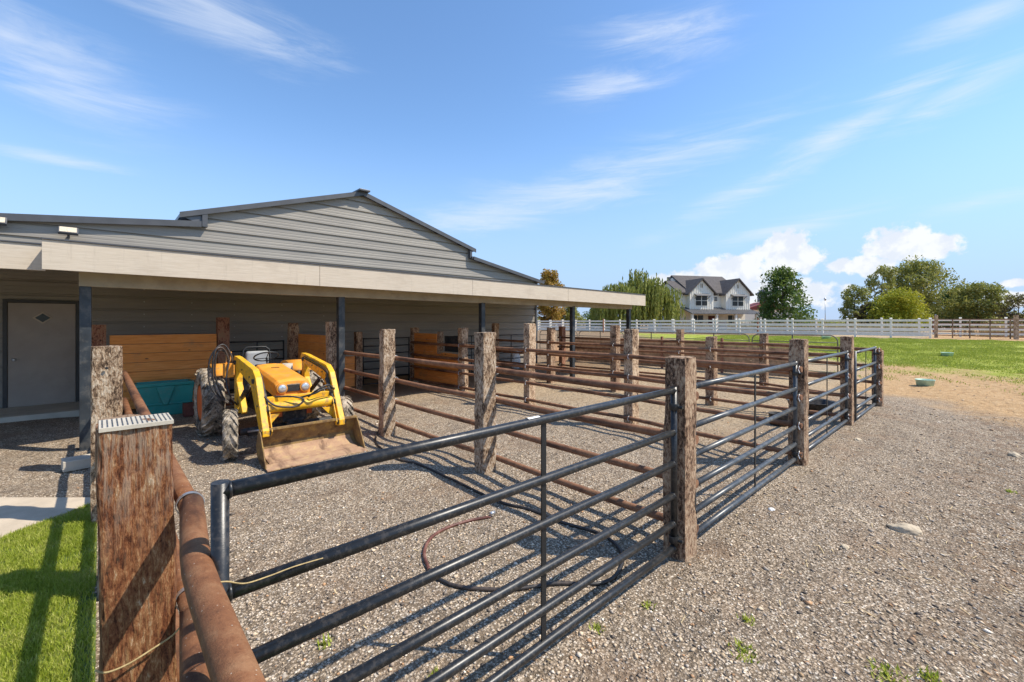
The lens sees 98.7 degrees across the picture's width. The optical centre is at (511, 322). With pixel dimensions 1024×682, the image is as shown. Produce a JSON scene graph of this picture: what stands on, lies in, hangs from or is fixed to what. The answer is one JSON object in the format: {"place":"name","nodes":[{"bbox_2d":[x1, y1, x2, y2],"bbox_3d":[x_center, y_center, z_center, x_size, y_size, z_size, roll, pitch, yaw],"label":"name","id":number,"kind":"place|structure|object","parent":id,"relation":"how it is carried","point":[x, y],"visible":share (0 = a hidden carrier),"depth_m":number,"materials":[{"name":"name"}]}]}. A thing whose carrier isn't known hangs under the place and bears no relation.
{"place":"outdoors","nodes":[
{"label":"outdoors","id":0,"kind":"place"},
{"bbox_2d":[0,497,89,538],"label":"path","id":1,"kind":"structure","parent":0,"point":[16,513],"depth_m":4.39,"materials":[{"name":"concrete"}]},
{"bbox_2d":[0,502,98,681],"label":"lawn","id":2,"kind":"structure","parent":0,"point":[94,651],"depth_m":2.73,"materials":[{"name":"plant"}]},
{"bbox_2d":[182,402,194,416],"bbox_3d":[-6.546,1.770,8.943,0.240,0.260,0.200,0,0,-43],"label":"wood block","id":3,"kind":"object","parent":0,"point":[187,409],"depth_m":8.85,"materials":[{"name":"brown wood"}]},
{"bbox_2d":[0,325,1023,681],"bbox_3d":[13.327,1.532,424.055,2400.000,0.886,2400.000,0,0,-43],"label":"ground","id":4,"kind":"structure","parent":0,"point":[32,453],"depth_m":3.94,"materials":[{"name":"grey gravel"}]},
{"bbox_2d":[0,402,78,422],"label":"slab","id":5,"kind":"structure","parent":4,"relation":"on","point":[36,412],"depth_m":8.81,"materials":[{"name":"concrete"}]},
{"bbox_2d":[61,454,90,471],"bbox_3d":[-5.655,1.830,5.730,0.263,0.130,0.310,0,0,41],"label":"concrete block","id":6,"kind":"object","parent":4,"relation":"on","point":[73,463],"depth_m":5.65,"materials":[{"name":"grey concrete"}]},
{"bbox_2d":[92,317,229,409],"bbox_3d":[-7.471,0.940,9.431,2.384,2.100,0.224,0,0,-44],"label":"plank panel","id":7,"kind":"object","parent":4,"relation":"on","point":[144,348],"visible":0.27,"depth_m":9.41,"materials":[{"name":"brown wood"}]},
{"bbox_2d":[230,340,283,390],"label":"gate","id":8,"kind":"structure","parent":7,"relation":"attached to","point":[258,350],"depth_m":10.65,"materials":[{"name":"black metal"}]},
{"bbox_2d":[134,379,194,414],"bbox_3d":[-7.181,1.560,9.079,1.000,0.680,0.569,0,0,-43],"label":"feed bin","id":9,"kind":"object","parent":4,"relation":"on","point":[170,397],"visible":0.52,"depth_m":8.93,"materials":[{"name":"teal plastic"}]},
{"bbox_2d":[90,345,265,681],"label":"pipe fence","id":10,"kind":"object","parent":4,"relation":"on","point":[153,569],"visible":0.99,"depth_m":1.73,"materials":[{"name":"wood"}]},
{"bbox_2d":[94,628,178,673],"bbox_3d":[-1.425,1.249,1.752,0.351,0.164,0.025,0,0,-39],"label":"cord","id":11,"kind":"object","parent":10,"relation":"attached to","point":[134,660],"visible":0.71,"depth_m":1.72,"materials":[{"name":"beige fabric"}]},
{"bbox_2d":[221,558,322,583],"bbox_3d":[-0.795,0.807,1.445,0.048,0.127,0.397,0,0,24],"label":"cord","id":12,"kind":"object","parent":10,"relation":"attached to","point":[269,575],"visible":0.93,"depth_m":1.46,"materials":[{"name":"beige fabric"}]},
{"bbox_2d":[193,344,367,471],"bbox_3d":[-3.797,1.122,7.155,1.902,1.574,3.309,0,0,-43],"label":"tractor","id":13,"kind":"object","parent":4,"relation":"on","point":[294,397],"visible":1,"depth_m":6.60,"materials":[{"name":"metal"}]},
{"bbox_2d":[0,188,645,451],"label":"barn","id":14,"kind":"structure","parent":4,"relation":"on","point":[365,263],"depth_m":10.97,"materials":[{"name":"metal"}]},
{"bbox_2d":[0,217,7,225],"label":"floodlight","id":15,"kind":"object","parent":14,"relation":"attached to","point":[3,221],"visible":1,"depth_m":9.03,"materials":[{"name":"white glass"}]},
{"bbox_2d":[2,299,78,407],"bbox_3d":[-10.186,0.672,9.540,1.150,2.305,0.125,0,0,-43],"label":"door","id":16,"kind":"structure","parent":14,"relation":"in","point":[40,338],"depth_m":9.52,"materials":[{"name":"paint"}]},
{"bbox_2d":[58,226,78,237],"bbox_3d":[-9.842,-1.995,9.750,0.320,0.229,0.290,0,0,-43],"label":"floodlight","id":17,"kind":"object","parent":14,"relation":"attached to","point":[67,231],"visible":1,"depth_m":9.68,"materials":[{"name":"white glass"}]},
{"bbox_2d":[363,337,409,384],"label":"gate","id":18,"kind":"structure","parent":14,"relation":"attached to","point":[408,366],"depth_m":13.17,"materials":[{"name":"black paint"}]},
{"bbox_2d":[468,335,474,373],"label":"gate","id":19,"kind":"structure","parent":14,"relation":"attached to","point":[471,342],"depth_m":15.14,"materials":[{"name":"black metal"}]},
{"bbox_2d":[499,334,523,369],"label":"gate","id":20,"kind":"structure","parent":14,"relation":"attached to","point":[511,358],"depth_m":16.44,"materials":[{"name":"black metal"}]},
{"bbox_2d":[316,633,332,649],"bbox_3d":[-1.104,1.873,2.585,0.095,0.041,0.106,0,0,26],"label":"weed","id":21,"kind":"object","parent":4,"relation":"on","point":[324,642],"visible":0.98,"depth_m":2.58,"materials":[{"name":"green plant"}]},
{"bbox_2d":[345,332,361,389],"bbox_3d":[-4.856,1.130,11.833,1.680,1.720,0.200,0,0,-43],"label":"plank panel","id":22,"kind":"object","parent":4,"relation":"on","point":[354,380],"visible":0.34,"depth_m":12.27,"materials":[{"name":"brown wood"}]},
{"bbox_2d":[426,667,447,680],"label":"weed","id":23,"kind":"object","parent":4,"relation":"on","point":[435,670],"visible":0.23,"depth_m":2.37,"materials":[{"name":"green plant"}]},
{"bbox_2d":[287,322,698,561],"bbox_3d":[-2.030,1.088,7.426,0.350,2.204,10.399,0,0,-43],"label":"pipe fence","id":24,"kind":"object","parent":4,"relation":"on","point":[680,373],"visible":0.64,"depth_m":5.11,"materials":[{"name":"wood"}]},
{"bbox_2d":[298,334,325,390],"bbox_3d":[-4.601,1.030,10.275,0.040,1.473,2.280,0,0,-43],"label":"plank panel","id":25,"kind":"object","parent":24,"relation":"attached to","point":[309,345],"visible":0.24,"depth_m":10.30,"materials":[{"name":"brown wood"}]},
{"bbox_2d":[210,386,683,681],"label":"gate","id":26,"kind":"structure","parent":24,"relation":"attached to","point":[223,492],"depth_m":2.10,"materials":[{"name":"black metal"}]},
{"bbox_2d":[375,429,624,591],"bbox_3d":[-1.190,1.880,5.184,1.521,0.091,5.508,0,0,-39],"label":"garden hose","id":27,"kind":"object","parent":4,"relation":"on","point":[535,586],"visible":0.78,"depth_m":3.75,"materials":[{"name":"rubber"}]},
{"bbox_2d":[510,353,520,368],"bbox_3d":[0.129,1.486,17.822,0.495,0.861,0.377,0,0,-43],"label":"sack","id":28,"kind":"object","parent":4,"relation":"on","point":[514,355],"visible":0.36,"depth_m":17.67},
{"bbox_2d":[537,268,565,327],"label":"autumn tree","id":29,"kind":"object","parent":4,"relation":"on","point":[549,277],"visible":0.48,"depth_m":94.69,"materials":[{"name":"orange plant"}]},
{"bbox_2d":[540,330,577,348],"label":"livestock panel","id":30,"kind":"object","parent":4,"relation":"on","point":[556,330],"visible":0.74,"depth_m":23.85,"materials":[{"name":"paint"}]},
{"bbox_2d":[555,344,581,361],"bbox_3d":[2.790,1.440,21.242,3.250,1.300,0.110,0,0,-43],"label":"hay bale","id":31,"kind":"object","parent":4,"relation":"on","point":[566,358],"visible":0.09,"depth_m":20.71},
{"bbox_2d":[556,307,583,325],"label":"elm tree","id":32,"kind":"object","parent":4,"relation":"on","point":[567,315],"visible":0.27,"depth_m":98.75,"materials":[{"name":"green plant"}]},
{"bbox_2d":[581,309,606,325],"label":"shrub","id":33,"kind":"object","parent":4,"relation":"on","point":[587,317],"visible":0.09,"depth_m":73.47,"materials":[{"name":"green plant"}]},
{"bbox_2d":[589,621,606,634],"bbox_3d":[0.532,1.874,2.708,0.096,0.042,0.108,0,0,-43],"label":"weed","id":34,"kind":"object","parent":4,"relation":"on","point":[597,626],"visible":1,"depth_m":2.71,"materials":[{"name":"green plant"}]},
{"bbox_2d":[176,367,1021,681],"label":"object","id":35,"kind":"object","parent":4,"relation":"on","point":[736,515],"visible":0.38,"depth_m":3.65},
{"bbox_2d":[579,331,623,351],"bbox_3d":[4.277,1.141,21.302,0.036,1.439,2.638,0,0,-43],"label":"livestock panel","id":36,"kind":"object","parent":4,"relation":"on","point":[600,336],"visible":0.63,"depth_m":21.28,"materials":[{"name":"paint"}]},
{"bbox_2d":[410,323,808,465],"bbox_3d":[0.440,1.106,9.887,0.512,2.168,10.684,0,0,-41],"label":"pipe fence","id":37,"kind":"object","parent":4,"relation":"on","point":[798,351],"visible":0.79,"depth_m":8.01,"materials":[{"name":"metal"}]},
{"bbox_2d":[414,332,457,384],"bbox_3d":[-2.228,1.018,12.847,0.160,1.497,2.260,0,0,-43],"label":"plank panel","id":38,"kind":"object","parent":37,"relation":"attached to","point":[438,376],"visible":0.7,"depth_m":12.76,"materials":[{"name":"brown wood"}]},
{"bbox_2d":[695,361,801,535],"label":"gate","id":39,"kind":"structure","parent":37,"relation":"attached to","point":[710,521],"depth_m":4.61,"materials":[{"name":"grey metal"}]},
{"bbox_2d":[589,268,685,328],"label":"willow tree","id":40,"kind":"object","parent":4,"relation":"on","point":[658,297],"visible":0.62,"depth_m":56.92,"materials":[{"name":"green plant"}]},
{"bbox_2d":[641,600,656,609],"bbox_3d":[0.912,1.885,2.938,0.103,0.040,0.117,0,0,29],"label":"weed","id":41,"kind":"object","parent":4,"relation":"on","point":[647,604],"visible":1,"depth_m":2.95,"materials":[{"name":"green plant"}]},
{"bbox_2d":[639,332,675,355],"bbox_3d":[6.126,1.141,19.333,0.036,1.439,2.638,0,0,-43],"label":"livestock panel","id":42,"kind":"object","parent":4,"relation":"on","point":[651,337],"visible":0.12,"depth_m":19.21,"materials":[{"name":"paint"}]},
{"bbox_2d":[492,323,853,425],"bbox_3d":[2.823,1.113,11.955,0.382,2.154,10.335,0,0,-43],"label":"pipe fence","id":43,"kind":"object","parent":4,"relation":"on","point":[711,398],"visible":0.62,"depth_m":10.02,"materials":[{"name":"metal"}]},
{"bbox_2d":[808,351,851,449],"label":"gate","id":44,"kind":"structure","parent":43,"relation":"attached to","point":[830,420],"depth_m":7.10,"materials":[{"name":"grey metal"}]},
{"bbox_2d":[575,336,788,376],"bbox_3d":[6.213,1.340,18.181,0.110,1.500,9.680,0,0,-43],"label":"fence","id":45,"kind":"object","parent":4,"relation":"on","point":[742,359],"visible":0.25,"depth_m":17.10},
{"bbox_2d":[684,332,749,360],"bbox_3d":[7.974,1.141,17.365,0.036,1.439,2.638,0,0,-43],"label":"livestock panel","id":46,"kind":"object","parent":4,"relation":"on","point":[719,339],"visible":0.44,"depth_m":17.11,"materials":[{"name":"paint"}]},
{"bbox_2d":[557,326,883,406],"bbox_3d":[5.436,1.176,14.246,1.015,2.027,10.464,0,0,-38],"label":"pipe fence","id":47,"kind":"object","parent":4,"relation":"on","point":[763,343],"visible":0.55,"depth_m":12.54,"materials":[{"name":"metal"}]},
{"bbox_2d":[854,346,878,420],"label":"gate","id":48,"kind":"structure","parent":47,"relation":"attached to","point":[874,385],"depth_m":9.03,"materials":[{"name":"grey metal"}]},
{"bbox_2d":[537,318,931,337],"bbox_3d":[9.644,0.516,54.737,0.160,1.739,61.760,0,0,-43],"label":"white fence","id":49,"kind":"object","parent":4,"relation":"on","point":[822,325],"visible":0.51,"depth_m":39.77,"materials":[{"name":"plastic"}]},
{"bbox_2d":[728,637,760,663],"bbox_3d":[1.311,1.861,2.504,0.163,0.042,0.169,0,0,15],"label":"weed","id":50,"kind":"object","parent":4,"relation":"on","point":[744,650],"visible":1,"depth_m":2.49,"materials":[{"name":"green plant"}]},
{"bbox_2d":[736,613,755,625],"bbox_3d":[1.479,1.860,2.760,0.103,0.040,0.091,0,0,2],"label":"weed","id":51,"kind":"object","parent":4,"relation":"on","point":[745,617],"visible":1,"depth_m":2.77,"materials":[{"name":"green plant"}]},
{"bbox_2d":[768,411,787,426],"bbox_3d":[4.925,1.793,8.123,0.336,0.227,0.336,0,0,-43],"label":"feed tub","id":52,"kind":"object","parent":4,"relation":"on","point":[784,417],"visible":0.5,"depth_m":8.01,"materials":[{"name":"black rubber"}]},
{"bbox_2d":[537,310,1023,323],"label":"distant wood","id":53,"kind":"object","parent":4,"relation":"on","point":[808,319],"visible":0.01,"depth_m":163.26,"materials":[{"name":"green plant"}]},
{"bbox_2d":[539,317,1023,336],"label":"white fence","id":54,"kind":"object","parent":4,"relation":"on","point":[919,332],"visible":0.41,"depth_m":40.65,"materials":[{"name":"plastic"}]},
{"bbox_2d":[751,264,817,326],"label":"maple tree","id":55,"kind":"object","parent":4,"relation":"on","point":[782,277],"visible":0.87,"depth_m":53.35,"materials":[{"name":"green plant"}]},
{"bbox_2d":[565,321,1023,336],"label":"dry grass","id":56,"kind":"structure","parent":4,"relation":"on","point":[995,327],"depth_m":41.44,"materials":[{"name":"green plant"}]},
{"bbox_2d":[752,334,838,372],"bbox_3d":[9.822,1.141,15.397,0.036,1.439,2.638,0,0,-43],"label":"livestock panel","id":57,"kind":"object","parent":4,"relation":"on","point":[837,342],"visible":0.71,"depth_m":14.83,"materials":[{"name":"paint"}]},
{"bbox_2d":[786,398,834,414],"bbox_3d":[6.305,1.770,9.282,0.882,0.227,0.882,0,0,-43],"label":"feed tub","id":58,"kind":"object","parent":4,"relation":"on","point":[818,405],"visible":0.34,"depth_m":8.95,"materials":[{"name":"black rubber"}]},
{"bbox_2d":[665,334,1023,394],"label":"pasture grass","id":59,"kind":"structure","parent":4,"relation":"on","point":[920,360],"depth_m":22.42,"materials":[{"name":"green plant"}]},
{"bbox_2d":[841,544,849,548],"bbox_3d":[2.813,1.894,3.714,0.083,0.026,0.061,0,0,-43],"label":"rock","id":60,"kind":"object","parent":4,"relation":"on","point":[844,546],"visible":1,"depth_m":3.70,"materials":[{"name":"white stone"}]},
{"bbox_2d":[838,284,871,323],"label":"elm tree","id":61,"kind":"object","parent":4,"relation":"on","point":[850,302],"visible":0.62,"depth_m":61.70,"materials":[{"name":"green plant"}]},
{"bbox_2d":[694,362,1023,681],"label":"clods","id":62,"kind":"object","parent":4,"relation":"on","point":[913,639],"visible":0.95,"depth_m":3.96,"materials":[{"name":"soil"}]},
{"bbox_2d":[854,302,879,326],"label":"plum tree","id":63,"kind":"object","parent":4,"relation":"on","point":[862,310],"visible":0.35,"depth_m":58.01,"materials":[{"name":"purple plant"}]},
{"bbox_2d":[864,264,897,302],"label":"poplar tree","id":64,"kind":"object","parent":4,"relation":"on","point":[887,277],"visible":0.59,"depth_m":65.45,"materials":[{"name":"green plant"}]},
{"bbox_2d":[866,657,913,681],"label":"weed","id":65,"kind":"object","parent":4,"relation":"on","point":[885,672],"visible":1,"depth_m":2.35,"materials":[{"name":"green plant"}]},
{"bbox_2d":[862,286,933,327],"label":"shrub","id":66,"kind":"object","parent":4,"relation":"on","point":[904,304],"visible":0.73,"depth_m":54.68,"materials":[{"name":"green plant"}]},
{"bbox_2d":[886,523,922,535],"bbox_3d":[3.579,1.877,4.002,0.262,0.084,0.146,0,0,17],"label":"rock","id":67,"kind":"object","parent":4,"relation":"on","point":[907,528],"visible":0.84,"depth_m":3.97,"materials":[{"name":"white stone"}]},
{"bbox_2d":[881,254,967,327],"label":"cottonwood tree","id":68,"kind":"object","parent":4,"relation":"on","point":[924,274],"visible":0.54,"depth_m":66.06,"materials":[{"name":"green plant"}]},
{"bbox_2d":[915,378,935,385],"bbox_3d":[12.197,1.780,12.978,0.462,0.181,0.462,0,0,-43],"label":"feed tub","id":69,"kind":"object","parent":4,"relation":"on","point":[924,382],"visible":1,"depth_m":12.85,"materials":[{"name":"green plastic"}]},
{"bbox_2d":[915,665,941,681],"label":"weed","id":70,"kind":"object","parent":4,"relation":"on","point":[931,675],"visible":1,"depth_m":2.33,"materials":[{"name":"green plant"}]},
{"bbox_2d":[925,287,952,326],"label":"ash tree","id":71,"kind":"object","parent":4,"relation":"on","point":[945,297],"visible":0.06,"depth_m":77.72,"materials":[{"name":"green plant"}]},
{"bbox_2d":[941,352,953,355],"bbox_3d":[20.400,1.506,20.600,0.462,0.181,0.462,0,0,-43],"label":"feed tub","id":72,"kind":"object","parent":4,"relation":"on","point":[947,353],"visible":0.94,"depth_m":20.51,"materials":[{"name":"green plastic"}]},
{"bbox_2d":[942,288,979,326],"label":"ash tree","id":73,"kind":"object","parent":4,"relation":"on","point":[953,312],"visible":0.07,"depth_m":69.52,"materials":[{"name":"green plant"}]},
{"bbox_2d":[934,315,1023,339],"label":"corral fence","id":74,"kind":"object","parent":4,"relation":"on","point":[1015,328],"visible":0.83,"depth_m":31.31,"materials":[{"name":"wood"}]},
{"bbox_2d":[942,281,1017,327],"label":"ash tree","id":75,"kind":"object","parent":4,"relation":"on","point":[971,295],"visible":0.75,"depth_m":64.77,"materials":[{"name":"green plant"}]},
{"bbox_2d":[993,292,1023,326],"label":"cherry tree","id":76,"kind":"object","parent":4,"relation":"on","point":[1009,301],"visible":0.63,"depth_m":60.04,"materials":[{"name":"green plant"}]},
{"bbox_2d":[1008,451,1020,457],"bbox_3d":[6.993,1.838,6.117,0.196,0.070,0.128,0,0,-43],"label":"rock","id":77,"kind":"object","parent":4,"relation":"on","point":[1014,454],"visible":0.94,"depth_m":6.08,"materials":[{"name":"white stone"}]},
{"bbox_2d":[0,0,1023,320],"label":"sky","id":78,"kind":"structure","parent":0,"point":[591,142],"materials":[{"name":"blue"}]},
{"bbox_2d":[648,275,758,329],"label":"house","id":79,"kind":"structure","parent":0,"point":[710,298],"depth_m":64.70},
{"bbox_2d":[694,315,703,325],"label":"window","id":80,"kind":"structure","parent":79,"relation":"in","point":[697,317],"depth_m":64.35,"materials":[{"name":"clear glass"}]},
{"bbox_2d":[695,295,707,305],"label":"window","id":81,"kind":"structure","parent":79,"relation":"in","point":[699,300],"depth_m":63.39,"materials":[{"name":"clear glass"}]},
{"bbox_2d":[708,316,718,329],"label":"door","id":82,"kind":"structure","parent":79,"relation":"in","point":[709,317],"depth_m":64.87,"materials":[{"name":"brown wood"}]},
{"bbox_2d":[727,315,737,322],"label":"window","id":83,"kind":"structure","parent":79,"relation":"in","point":[729,317],"depth_m":65.68,"materials":[{"name":"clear glass"}]},
{"bbox_2d":[732,296,743,306],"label":"window","id":84,"kind":"structure","parent":79,"relation":"in","point":[736,301],"depth_m":64.87,"materials":[{"name":"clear glass"}]},
{"bbox_2d":[745,290,792,322],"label":"barn","id":85,"kind":"structure","parent":0,"point":[754,306],"depth_m":75.37,"materials":[{"name":"metal"}]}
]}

